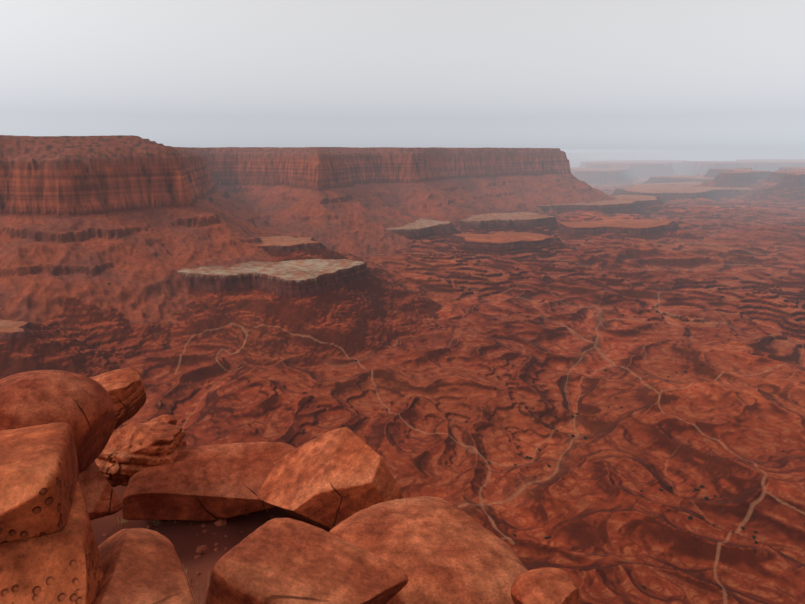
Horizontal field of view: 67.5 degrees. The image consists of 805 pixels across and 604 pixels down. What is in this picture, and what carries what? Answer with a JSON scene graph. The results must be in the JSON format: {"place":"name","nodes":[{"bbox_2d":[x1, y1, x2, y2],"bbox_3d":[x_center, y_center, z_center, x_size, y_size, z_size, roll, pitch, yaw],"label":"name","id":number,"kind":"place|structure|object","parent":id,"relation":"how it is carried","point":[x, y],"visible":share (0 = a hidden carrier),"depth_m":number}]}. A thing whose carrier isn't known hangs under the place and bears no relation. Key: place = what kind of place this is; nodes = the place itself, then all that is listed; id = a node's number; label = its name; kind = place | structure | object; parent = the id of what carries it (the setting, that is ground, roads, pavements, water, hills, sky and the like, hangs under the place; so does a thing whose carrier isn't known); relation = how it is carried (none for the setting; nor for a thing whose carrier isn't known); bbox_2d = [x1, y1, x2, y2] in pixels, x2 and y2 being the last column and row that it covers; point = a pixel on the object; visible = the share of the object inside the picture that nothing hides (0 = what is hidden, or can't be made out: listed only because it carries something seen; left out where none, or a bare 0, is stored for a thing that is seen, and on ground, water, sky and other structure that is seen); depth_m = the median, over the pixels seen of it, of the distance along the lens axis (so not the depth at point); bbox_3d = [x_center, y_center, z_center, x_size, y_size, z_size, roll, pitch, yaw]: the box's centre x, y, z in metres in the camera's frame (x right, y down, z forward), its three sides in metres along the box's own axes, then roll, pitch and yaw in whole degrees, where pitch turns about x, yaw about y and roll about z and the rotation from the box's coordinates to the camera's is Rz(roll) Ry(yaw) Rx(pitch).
{"place":"outdoors","nodes":[
{"label":"outdoors","id":0,"kind":"place"},
{"bbox_2d":[0,135,804,603],"bbox_3d":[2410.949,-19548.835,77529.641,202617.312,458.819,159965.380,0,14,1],"label":"terrain","id":1,"kind":"structure","parent":0,"point":[254,293],"depth_m":1208.57},
{"bbox_2d":[0,482,103,603],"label":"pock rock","id":2,"kind":"object","parent":1,"relation":"on","point":[63,565],"visible":0.75,"depth_m":1.89},
{"bbox_2d":[0,422,78,543],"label":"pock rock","id":3,"kind":"object","parent":2,"relation":"on","point":[39,474],"visible":0.98,"depth_m":1.90},
{"bbox_2d":[78,461,122,519],"bbox_3d":[-2.783,1.653,5.277,0.587,0.390,0.563,1,10,-40],"label":"boulder","id":4,"kind":"object","parent":1,"relation":"on","point":[101,498],"visible":0.54,"depth_m":5.21},
{"bbox_2d":[0,370,114,473],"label":"round rock","id":5,"kind":"object","parent":4,"relation":"on","point":[82,406],"visible":0.58,"depth_m":4.82},
{"bbox_2d":[89,368,146,429],"bbox_3d":[-3.813,1.283,7.399,1.250,0.542,0.822,-16,28,-24],"label":"rock block","id":6,"kind":"object","parent":1,"relation":"on","point":[125,389],"visible":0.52,"depth_m":7.43},
{"bbox_2d":[95,421,186,486],"bbox_3d":[-2.802,1.575,6.255,1.147,0.631,0.847,9,8,14],"label":"layered rock","id":7,"kind":"object","parent":1,"relation":"on","point":[127,453],"visible":0.71,"depth_m":6.00},
{"bbox_2d":[94,528,194,603],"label":"boulder","id":8,"kind":"object","parent":1,"relation":"on","point":[142,565],"visible":0.75,"depth_m":2.14},
{"bbox_2d":[145,414,176,425],"bbox_3d":[-2.715,1.581,6.610,0.615,0.461,0.489,-23,35,-23],"label":"layered rock","id":9,"kind":"object","parent":1,"relation":"on","point":[169,419],"visible":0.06,"depth_m":6.66},
{"bbox_2d":[102,510,280,601],"bbox_3d":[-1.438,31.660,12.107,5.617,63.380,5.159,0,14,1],"label":"pebbles","id":10,"kind":"object","parent":1,"relation":"on","point":[202,549],"visible":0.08,"depth_m":5.45},
{"bbox_2d":[121,442,295,520],"bbox_3d":[-1.865,1.834,6.105,1.693,0.439,0.913,0,24,-9],"label":"rock slab","id":11,"kind":"object","parent":1,"relation":"on","point":[207,482],"visible":0.71,"depth_m":5.80},
{"bbox_2d":[205,518,407,603],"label":"rock slab","id":12,"kind":"object","parent":1,"relation":"on","point":[282,561],"visible":1,"depth_m":2.61},
{"bbox_2d":[257,427,401,531],"bbox_3d":[-0.675,1.768,5.676,1.249,0.849,0.896,-27,15,35],"label":"boulder","id":13,"kind":"object","parent":1,"relation":"on","point":[329,481],"visible":0.81,"depth_m":5.42},
{"bbox_2d":[329,496,527,603],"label":"dome rock","id":14,"kind":"object","parent":1,"relation":"on","point":[436,550],"visible":0.79,"depth_m":3.43},
{"bbox_2d":[108,283,804,587],"bbox_3d":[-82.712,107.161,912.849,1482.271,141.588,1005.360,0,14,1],"label":"shrubs","id":15,"kind":"object","parent":1,"relation":"on","point":[670,487],"visible":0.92,"depth_m":682.54},
{"bbox_2d":[511,568,578,603],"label":"rock","id":16,"kind":"object","parent":1,"relation":"on","point":[547,586],"visible":1,"depth_m":2.95},
{"bbox_2d":[0,0,804,149],"label":"sky","id":17,"kind":"structure","parent":0,"point":[562,74]}
]}

